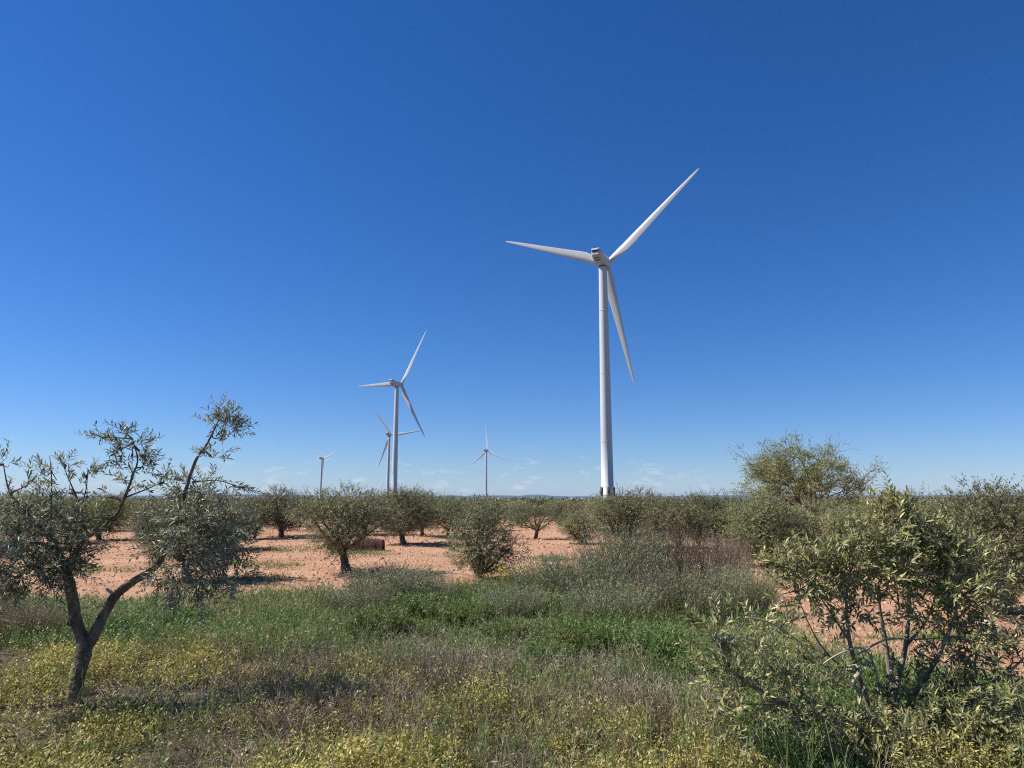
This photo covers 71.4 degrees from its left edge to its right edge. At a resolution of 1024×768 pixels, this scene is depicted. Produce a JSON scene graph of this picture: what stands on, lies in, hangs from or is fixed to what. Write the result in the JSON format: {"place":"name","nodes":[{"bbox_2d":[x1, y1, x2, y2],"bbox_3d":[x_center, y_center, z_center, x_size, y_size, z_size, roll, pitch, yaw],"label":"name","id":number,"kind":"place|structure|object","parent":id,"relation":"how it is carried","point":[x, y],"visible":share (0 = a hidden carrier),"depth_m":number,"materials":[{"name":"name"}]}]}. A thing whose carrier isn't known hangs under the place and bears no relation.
{"place":"outdoors","nodes":[
{"label":"outdoors","id":0,"kind":"place"},
{"bbox_2d":[165,494,548,495],"bbox_3d":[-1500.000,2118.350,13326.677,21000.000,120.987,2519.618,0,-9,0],"label":"mountains","id":1,"kind":"structure","parent":0,"point":[475,495],"depth_m":13403.55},
{"bbox_2d":[0,494,1015,499],"bbox_3d":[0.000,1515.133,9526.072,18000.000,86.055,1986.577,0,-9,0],"label":"hills","id":2,"kind":"structure","parent":0,"point":[556,497],"depth_m":9444.54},
{"bbox_2d":[0,515,1023,767],"bbox_3d":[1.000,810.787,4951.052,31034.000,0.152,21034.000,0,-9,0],"label":"ground","id":3,"kind":"structure","parent":0,"point":[294,557],"depth_m":15.65,"materials":[{"name":"red soil"}]},
{"bbox_2d":[0,541,21,551],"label":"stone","id":4,"kind":"object","parent":3,"relation":"on","point":[9,544],"visible":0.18,"depth_m":26.73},
{"bbox_2d":[0,502,24,534],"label":"olive tree","id":5,"kind":"object","parent":3,"relation":"on","point":[11,516],"visible":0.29,"depth_m":24.94,"materials":[{"name":"green plant"}]},
{"bbox_2d":[0,597,31,623],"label":"shrub","id":6,"kind":"object","parent":3,"relation":"on","point":[1,606],"visible":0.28,"depth_m":10.28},
{"bbox_2d":[0,591,67,643],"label":"shrub","id":7,"kind":"object","parent":3,"relation":"on","point":[22,617],"visible":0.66,"depth_m":9.86,"materials":[{"name":"plant"}]},
{"bbox_2d":[0,487,96,549],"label":"olive tree","id":8,"kind":"object","parent":3,"relation":"on","point":[36,500],"visible":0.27,"depth_m":27.69,"materials":[{"name":"green plant"}]},
{"bbox_2d":[20,488,105,542],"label":"tree","id":9,"kind":"object","parent":3,"relation":"on","point":[88,510],"visible":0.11,"depth_m":32.06,"materials":[{"name":"green plant"}]},
{"bbox_2d":[60,490,142,539],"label":"tree","id":10,"kind":"object","parent":3,"relation":"on","point":[112,507],"visible":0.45,"depth_m":34.46,"materials":[{"name":"green plant"}]},
{"bbox_2d":[83,495,136,529],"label":"olive tree","id":11,"kind":"object","parent":3,"relation":"on","point":[116,507],"visible":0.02,"depth_m":44.67,"materials":[{"name":"green plant"}]},
{"bbox_2d":[104,610,158,634],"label":"leafy weed","id":12,"kind":"object","parent":3,"relation":"on","point":[126,616],"visible":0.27,"depth_m":10.27,"materials":[{"name":"green plant"}]},
{"bbox_2d":[0,391,268,708],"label":"olive tree","id":13,"kind":"object","parent":3,"relation":"on","point":[66,568],"visible":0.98,"depth_m":6.82,"materials":[{"name":"green plant"}]},
{"bbox_2d":[126,496,157,524],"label":"olive tree","id":14,"kind":"object","parent":3,"relation":"on","point":[136,505],"visible":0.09,"depth_m":55.81,"materials":[{"name":"green plant"}]},
{"bbox_2d":[132,495,168,527],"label":"olive tree","id":15,"kind":"object","parent":3,"relation":"on","point":[147,502],"visible":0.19,"depth_m":43.90,"materials":[{"name":"green plant"}]},
{"bbox_2d":[119,494,209,552],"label":"olive tree","id":16,"kind":"object","parent":3,"relation":"on","point":[126,522],"visible":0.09,"depth_m":25.27,"materials":[{"name":"green plant"}]},
{"bbox_2d":[153,604,218,628],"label":"leafy weed","id":17,"kind":"object","parent":3,"relation":"on","point":[181,613],"visible":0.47,"depth_m":10.65,"materials":[{"name":"green plant"}]},
{"bbox_2d":[123,486,263,580],"bbox_3d":[-7.560,3.616,17.074,2.938,2.413,2.780,-3,-10,19],"label":"olive tree","id":18,"kind":"object","parent":3,"relation":"on","point":[165,525],"visible":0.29,"depth_m":16.73,"materials":[{"name":"green plant"}]},
{"bbox_2d":[139,687,255,733],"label":"dry shrub","id":19,"kind":"object","parent":3,"relation":"on","point":[189,728],"visible":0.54,"depth_m":6.15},
{"bbox_2d":[203,492,267,549],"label":"olive tree","id":20,"kind":"object","parent":3,"relation":"on","point":[248,531],"visible":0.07,"depth_m":27.81,"materials":[{"name":"green plant"}]},
{"bbox_2d":[227,490,282,538],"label":"olive tree","id":21,"kind":"object","parent":3,"relation":"on","point":[272,509],"visible":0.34,"depth_m":36.16,"materials":[{"name":"green plant"}]},
{"bbox_2d":[220,673,322,713],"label":"dry shrub","id":22,"kind":"object","parent":3,"relation":"on","point":[268,690],"visible":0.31,"depth_m":6.71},
{"bbox_2d":[240,609,306,629],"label":"leafy weed","id":23,"kind":"object","parent":3,"relation":"on","point":[268,619],"visible":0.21,"depth_m":10.30,"materials":[{"name":"green plant"}]},
{"bbox_2d":[241,484,321,536],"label":"olive tree","id":24,"kind":"object","parent":3,"relation":"on","point":[281,528],"visible":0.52,"depth_m":37.38,"materials":[{"name":"green plant"}]},
{"bbox_2d":[229,672,357,736],"bbox_3d":[-1.805,2.783,6.205,1.154,0.395,1.093,0,-9,-1],"label":"dry shrub","id":25,"kind":"object","parent":3,"relation":"on","point":[284,709],"visible":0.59,"depth_m":6.08,"materials":[{"name":"plant"}]},
{"bbox_2d":[313,447,337,497],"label":"wind turbine","id":26,"kind":"object","parent":3,"relation":"on","point":[322,464],"visible":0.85,"depth_m":1341.37,"materials":[{"name":"white paint"}]},
{"bbox_2d":[281,479,415,572],"bbox_3d":[-4.336,3.821,19.094,3.439,2.577,3.262,-2,-9,10],"label":"olive tree","id":27,"kind":"object","parent":3,"relation":"on","point":[342,541],"visible":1,"depth_m":18.72,"materials":[{"name":"green plant"}]},
{"bbox_2d":[312,583,394,612],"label":"shrub","id":28,"kind":"object","parent":3,"relation":"on","point":[356,602],"visible":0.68,"depth_m":11.90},
{"bbox_2d":[327,539,384,550],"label":"earth wall","id":29,"kind":"structure","parent":3,"relation":"on","point":[377,544],"depth_m":27.41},
{"bbox_2d":[335,491,391,532],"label":"olive tree","id":30,"kind":"object","parent":3,"relation":"on","point":[362,508],"visible":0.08,"depth_m":39.22,"materials":[{"name":"green plant"}]},
{"bbox_2d":[305,666,433,726],"bbox_3d":[-1.166,2.732,6.249,1.032,0.451,1.090,-7,-12,37],"label":"dry shrub","id":31,"kind":"object","parent":3,"relation":"on","point":[367,696],"visible":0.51,"depth_m":6.17,"materials":[{"name":"plant"}]},
{"bbox_2d":[337,600,409,637],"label":"leafy weed","id":32,"kind":"object","parent":3,"relation":"on","point":[387,615],"visible":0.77,"depth_m":10.05,"materials":[{"name":"green plant"}]},
{"bbox_2d":[331,702,442,745],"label":"dry shrub","id":33,"kind":"object","parent":3,"relation":"on","point":[391,728],"visible":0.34,"depth_m":5.61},
{"bbox_2d":[331,555,447,606],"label":"shrub","id":34,"kind":"object","parent":3,"relation":"on","point":[389,576],"visible":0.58,"depth_m":12.80,"materials":[{"name":"plant"}]},
{"bbox_2d":[359,332,425,491],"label":"wind turbine","id":35,"kind":"object","parent":3,"relation":"on","point":[395,384],"visible":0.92,"depth_m":480.97,"materials":[{"name":"white paint"}]},
{"bbox_2d":[373,409,422,491],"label":"wind turbine","id":36,"kind":"object","parent":3,"relation":"on","point":[388,434],"visible":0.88,"depth_m":855.34,"materials":[{"name":"white paint"}]},
{"bbox_2d":[367,483,439,544],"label":"olive tree","id":37,"kind":"object","parent":3,"relation":"on","point":[410,505],"visible":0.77,"depth_m":30.46,"materials":[{"name":"green plant"}]},
{"bbox_2d":[383,588,457,622],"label":"leafy weed","id":38,"kind":"object","parent":3,"relation":"on","point":[412,604],"visible":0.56,"depth_m":11.04,"materials":[{"name":"green plant"}]},
{"bbox_2d":[398,488,443,535],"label":"olive tree","id":39,"kind":"object","parent":3,"relation":"on","point":[422,529],"visible":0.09,"depth_m":37.71,"materials":[{"name":"green plant"}]},
{"bbox_2d":[383,570,463,600],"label":"shrub","id":40,"kind":"object","parent":3,"relation":"on","point":[443,588],"visible":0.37,"depth_m":12.81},
{"bbox_2d":[374,636,476,683],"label":"dry shrub","id":41,"kind":"object","parent":3,"relation":"on","point":[399,670],"visible":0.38,"depth_m":7.59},
{"bbox_2d":[420,491,472,537],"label":"olive tree","id":42,"kind":"object","parent":3,"relation":"on","point":[455,510],"visible":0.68,"depth_m":35.79,"materials":[{"name":"green plant"}]},
{"bbox_2d":[402,634,520,700],"bbox_3d":[-0.509,2.824,7.123,1.182,0.562,1.141,3,-10,-17],"label":"dry shrub","id":43,"kind":"object","parent":3,"relation":"on","point":[461,665],"visible":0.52,"depth_m":7.06,"materials":[{"name":"plant"}]},
{"bbox_2d":[428,595,501,628],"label":"leafy weed","id":44,"kind":"object","parent":3,"relation":"on","point":[467,608],"visible":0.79,"depth_m":10.59,"materials":[{"name":"green plant"}]},
{"bbox_2d":[452,496,479,525],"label":"olive tree","id":45,"kind":"object","parent":3,"relation":"on","point":[470,499],"visible":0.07,"depth_m":49.45,"materials":[{"name":"green plant"}]},
{"bbox_2d":[470,493,502,529],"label":"olive tree","id":46,"kind":"object","parent":3,"relation":"on","point":[476,503],"visible":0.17,"depth_m":45.54,"materials":[{"name":"green plant"}]},
{"bbox_2d":[439,493,536,579],"bbox_3d":[-0.690,3.815,17.660,2.475,2.229,2.423,-4,-10,21],"label":"olive tree","id":47,"kind":"object","parent":3,"relation":"on","point":[474,552],"visible":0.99,"depth_m":17.36,"materials":[{"name":"green plant"}]},
{"bbox_2d":[441,639,537,681],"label":"dry shrub","id":48,"kind":"object","parent":3,"relation":"on","point":[519,663],"visible":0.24,"depth_m":7.62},
{"bbox_2d":[473,425,508,498],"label":"wind turbine","id":49,"kind":"object","parent":3,"relation":"on","point":[485,452],"visible":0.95,"depth_m":1132.90,"materials":[{"name":"white paint"}]},
{"bbox_2d":[475,615,537,643],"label":"leafy weed","id":50,"kind":"object","parent":3,"relation":"on","point":[501,627],"visible":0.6,"depth_m":9.42,"materials":[{"name":"green plant"}]},
{"bbox_2d":[491,563,521,583],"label":"flowering plant","id":51,"kind":"object","parent":3,"relation":"on","point":[506,571],"visible":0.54,"depth_m":16.23,"materials":[{"name":"yellow plant"}]},
{"bbox_2d":[500,500,516,508],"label":"olive tree","id":52,"kind":"object","parent":3,"relation":"on","point":[509,502],"visible":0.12,"depth_m":70.86,"materials":[{"name":"green plant"}]},
{"bbox_2d":[4,496,1015,514],"bbox_3d":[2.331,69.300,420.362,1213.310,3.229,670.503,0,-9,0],"label":"olive wood","id":53,"kind":"object","parent":3,"relation":"on","point":[539,501],"visible":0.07,"depth_m":94.08,"materials":[{"name":"green plant"}]},
{"bbox_2d":[0,535,1023,767],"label":"green weeds","id":54,"kind":"object","parent":3,"relation":"on","point":[223,627],"visible":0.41,"depth_m":7.45,"materials":[{"name":"green plant"}]},
{"bbox_2d":[0,614,1023,767],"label":"yellow herbs","id":55,"kind":"object","parent":3,"relation":"on","point":[360,745],"visible":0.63,"depth_m":5.76,"materials":[{"name":"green plant"}]},
{"bbox_2d":[0,572,1023,767],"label":"dry stalks","id":56,"kind":"object","parent":3,"relation":"on","point":[265,662],"visible":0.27,"depth_m":6.27,"materials":[{"name":"plant"}]},
{"bbox_2d":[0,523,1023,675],"bbox_3d":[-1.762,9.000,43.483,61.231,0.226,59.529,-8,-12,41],"label":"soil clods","id":57,"kind":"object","parent":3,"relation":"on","point":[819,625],"visible":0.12,"depth_m":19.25,"materials":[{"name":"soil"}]},
{"bbox_2d":[467,581,556,617],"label":"shrub","id":58,"kind":"object","parent":3,"relation":"on","point":[519,602],"visible":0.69,"depth_m":11.60,"materials":[{"name":"plant"}]},
{"bbox_2d":[505,500,530,524],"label":"olive tree","id":59,"kind":"object","parent":3,"relation":"on","point":[515,508],"visible":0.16,"depth_m":54.59,"materials":[{"name":"green plant"}]},
{"bbox_2d":[508,502,534,526],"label":"olive tree","id":60,"kind":"object","parent":3,"relation":"on","point":[524,509],"visible":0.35,"depth_m":51.33,"materials":[{"name":"green plant"}]},
{"bbox_2d":[476,673,572,723],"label":"dry shrub","id":61,"kind":"object","parent":3,"relation":"on","point":[523,684],"visible":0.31,"depth_m":6.23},
{"bbox_2d":[504,501,566,538],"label":"young tree","id":62,"kind":"object","parent":3,"relation":"on","point":[536,528],"visible":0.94,"depth_m":34.98,"materials":[{"name":"green plant"}]},
{"bbox_2d":[500,551,586,599],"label":"shrub","id":63,"kind":"object","parent":3,"relation":"on","point":[529,579],"visible":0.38,"depth_m":13.51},
{"bbox_2d":[517,637,584,668],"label":"leafy weed","id":64,"kind":"object","parent":3,"relation":"on","point":[532,645],"visible":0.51,"depth_m":8.16,"materials":[{"name":"green plant"}]},
{"bbox_2d":[541,499,560,513],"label":"olive tree","id":65,"kind":"object","parent":3,"relation":"on","point":[544,505],"visible":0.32,"depth_m":82.13,"materials":[{"name":"green plant"}]},
{"bbox_2d":[542,499,574,522],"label":"olive tree","id":66,"kind":"object","parent":3,"relation":"on","point":[557,508],"visible":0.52,"depth_m":55.84,"materials":[{"name":"green plant"}]},
{"bbox_2d":[550,501,574,522],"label":"olive tree","id":67,"kind":"object","parent":3,"relation":"on","point":[560,507],"visible":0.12,"depth_m":59.12,"materials":[{"name":"green plant"}]},
{"bbox_2d":[562,499,589,524],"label":"olive tree","id":68,"kind":"object","parent":3,"relation":"on","point":[574,506],"visible":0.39,"depth_m":49.59,"materials":[{"name":"green plant"}]},
{"bbox_2d":[553,503,602,543],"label":"olive tree","id":69,"kind":"object","parent":3,"relation":"on","point":[570,529],"visible":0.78,"depth_m":31.06,"materials":[{"name":"green plant"}]},
{"bbox_2d":[540,617,618,658],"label":"leafy weed","id":70,"kind":"object","parent":3,"relation":"on","point":[568,634],"visible":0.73,"depth_m":8.77,"materials":[{"name":"green plant"}]},
{"bbox_2d":[537,646,628,686],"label":"dry shrub","id":71,"kind":"object","parent":3,"relation":"on","point":[586,651],"visible":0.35,"depth_m":7.47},
{"bbox_2d":[533,544,641,602],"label":"shrub","id":72,"kind":"object","parent":3,"relation":"on","point":[584,574],"visible":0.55,"depth_m":12.85,"materials":[{"name":"plant"}]},
{"bbox_2d":[580,504,607,526],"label":"olive tree","id":73,"kind":"object","parent":3,"relation":"on","point":[592,511],"visible":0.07,"depth_m":45.99,"materials":[{"name":"green plant"}]},
{"bbox_2d":[505,168,698,498],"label":"wind turbine","id":74,"kind":"object","parent":3,"relation":"on","point":[600,259],"visible":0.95,"depth_m":231.38,"materials":[{"name":"white paint"}]},
{"bbox_2d":[547,697,657,757],"bbox_3d":[0.701,2.638,5.496,0.850,0.395,0.898,4,-10,-24],"label":"dry shrub","id":75,"kind":"object","parent":3,"relation":"on","point":[602,742],"visible":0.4,"depth_m":5.44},
{"bbox_2d":[554,571,666,623],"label":"shrub","id":76,"kind":"object","parent":3,"relation":"on","point":[626,603],"visible":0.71,"depth_m":10.51,"materials":[{"name":"plant"}]},
{"bbox_2d":[580,483,665,546],"bbox_3d":[4.361,5.428,29.123,3.752,2.827,4.163,2,-9,-10],"label":"olive tree","id":77,"kind":"object","parent":3,"relation":"on","point":[617,507],"visible":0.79,"depth_m":28.31,"materials":[{"name":"green plant"}]},
{"bbox_2d":[568,511,683,592],"bbox_3d":[2.193,3.417,14.175,2.285,1.772,2.247,9,-13,-43],"label":"shrub","id":78,"kind":"object","parent":3,"relation":"on","point":[635,560],"visible":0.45,"depth_m":13.88,"materials":[{"name":"plant"}]},
{"bbox_2d":[575,668,685,719],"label":"dry shrub","id":79,"kind":"object","parent":3,"relation":"on","point":[607,680],"visible":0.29,"depth_m":6.40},
{"bbox_2d":[625,492,684,546],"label":"olive tree","id":80,"kind":"object","parent":3,"relation":"on","point":[646,513],"visible":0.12,"depth_m":28.97,"materials":[{"name":"green plant"}]},
{"bbox_2d":[617,559,693,618],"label":"shrub","id":81,"kind":"object","parent":3,"relation":"on","point":[644,585],"visible":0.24,"depth_m":11.49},
{"bbox_2d":[615,621,711,666],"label":"leafy weed","id":82,"kind":"object","parent":3,"relation":"on","point":[661,639],"visible":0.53,"depth_m":8.37,"materials":[{"name":"green plant"}]},
{"bbox_2d":[617,511,717,586],"bbox_3d":[3.117,3.515,14.745,2.113,1.763,2.171,-1,-9,5],"label":"shrub","id":83,"kind":"object","parent":3,"relation":"on","point":[675,538],"visible":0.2,"depth_m":14.44,"materials":[{"name":"plant"}]},
{"bbox_2d":[592,669,745,739],"bbox_3d":[1.267,2.671,6.001,1.214,0.508,1.283,3,-10,-18],"label":"dry shrub","id":84,"kind":"object","parent":3,"relation":"on","point":[662,698],"visible":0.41,"depth_m":5.91,"materials":[{"name":"plant"}]},
{"bbox_2d":[656,493,686,502],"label":"olive tree","id":85,"kind":"object","parent":3,"relation":"on","point":[684,497],"visible":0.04,"depth_m":46.12,"materials":[{"name":"green plant"}]},
{"bbox_2d":[633,492,718,553],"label":"olive tree","id":86,"kind":"object","parent":3,"relation":"on","point":[672,509],"visible":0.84,"depth_m":25.54,"materials":[{"name":"green plant"}]},
{"bbox_2d":[656,491,726,549],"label":"olive tree","id":87,"kind":"object","parent":3,"relation":"on","point":[702,500],"visible":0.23,"depth_m":27.36,"materials":[{"name":"green plant"}]},
{"bbox_2d":[634,552,751,625],"bbox_3d":[2.827,3.217,11.244,1.867,1.187,1.778,2,-10,-14],"label":"shrub","id":88,"kind":"object","parent":3,"relation":"on","point":[696,592],"visible":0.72,"depth_m":11.02,"materials":[{"name":"plant"}]},
{"bbox_2d":[659,671,752,711],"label":"dry shrub","id":89,"kind":"object","parent":3,"relation":"on","point":[683,691],"visible":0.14,"depth_m":6.40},
{"bbox_2d":[666,525,759,588],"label":"shrub","id":90,"kind":"object","parent":3,"relation":"on","point":[711,552],"visible":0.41,"depth_m":13.97,"materials":[{"name":"plant"}]},
{"bbox_2d":[672,643,760,687],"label":"leafy weed","id":91,"kind":"object","parent":3,"relation":"on","point":[689,663],"visible":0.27,"depth_m":7.37,"materials":[{"name":"green plant"}]},
{"bbox_2d":[682,486,752,550],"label":"olive tree","id":92,"kind":"object","parent":3,"relation":"on","point":[713,500],"visible":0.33,"depth_m":26.64,"materials":[{"name":"green plant"}]},
{"bbox_2d":[702,535,752,571],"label":"shrub","id":93,"kind":"object","parent":3,"relation":"on","point":[734,554],"visible":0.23,"depth_m":19.23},
{"bbox_2d":[710,497,779,551],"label":"olive tree","id":94,"kind":"object","parent":3,"relation":"on","point":[726,513],"visible":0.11,"depth_m":25.78,"materials":[{"name":"green plant"}]},
{"bbox_2d":[710,553,781,614],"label":"shrub","id":95,"kind":"object","parent":3,"relation":"on","point":[759,595],"visible":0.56,"depth_m":11.87,"materials":[{"name":"plant"}]},
{"bbox_2d":[707,489,819,568],"bbox_3d":[7.312,4.244,20.799,3.244,2.359,3.314,7,-11,-36],"label":"olive tree","id":96,"kind":"object","parent":3,"relation":"on","point":[765,535],"visible":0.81,"depth_m":20.46,"materials":[{"name":"green plant"}]},
{"bbox_2d":[759,497,796,516],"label":"olive tree","id":97,"kind":"object","parent":3,"relation":"on","point":[778,508],"visible":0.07,"depth_m":39.59,"materials":[{"name":"green plant"}]},
{"bbox_2d":[780,493,821,509],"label":"olive tree","id":98,"kind":"object","parent":3,"relation":"on","point":[802,502],"visible":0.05,"depth_m":49.90,"materials":[{"name":"green plant"}]},
{"bbox_2d":[719,430,887,519],"bbox_3d":[14.001,4.808,33.550,7.525,5.339,6.600,0,-9,-1],"label":"almond tree","id":99,"kind":"object","parent":3,"relation":"on","point":[788,476],"visible":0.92,"depth_m":32.90,"materials":[{"name":"green plant"}]},
{"bbox_2d":[764,495,855,551],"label":"olive tree","id":100,"kind":"object","parent":3,"relation":"on","point":[814,519],"visible":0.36,"depth_m":22.36,"materials":[{"name":"green plant"}]},
{"bbox_2d":[673,471,1023,767],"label":"olive tree","id":101,"kind":"object","parent":3,"relation":"on","point":[871,542],"visible":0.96,"depth_m":5.52,"materials":[{"name":"green plant"}]},
{"bbox_2d":[819,492,915,552],"bbox_3d":[9.689,4.054,19.285,3.128,2.253,2.513,2,-10,-13],"label":"olive tree","id":102,"kind":"object","parent":3,"relation":"on","point":[855,511],"visible":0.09,"depth_m":19.41,"materials":[{"name":"green plant"}]},
{"bbox_2d":[853,483,940,521],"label":"olive tree","id":103,"kind":"object","parent":3,"relation":"on","point":[895,493],"visible":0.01,"depth_m":24.54,"materials":[{"name":"green plant"}]},
{"bbox_2d":[861,489,1009,573],"bbox_3d":[9.777,3.596,16.542,2.973,2.313,3.198,8,-12,-42],"label":"olive tree","id":104,"kind":"object","parent":3,"relation":"on","point":[934,501],"visible":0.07,"depth_m":16.47,"materials":[{"name":"green plant"}]},
{"bbox_2d":[926,495,956,515],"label":"olive tree","id":105,"kind":"object","parent":3,"relation":"on","point":[940,499],"visible":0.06,"depth_m":39.10,"materials":[{"name":"green plant"}]},
{"bbox_2d":[905,471,1023,614],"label":"olive tree","id":106,"kind":"object","parent":3,"relation":"on","point":[981,511],"visible":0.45,"depth_m":11.77,"materials":[{"name":"green plant"}]},
{"bbox_2d":[0,0,1023,496],"label":"sky","id":107,"kind":"structure","parent":0,"point":[273,205],"materials":[{"name":"blue"}]}
]}

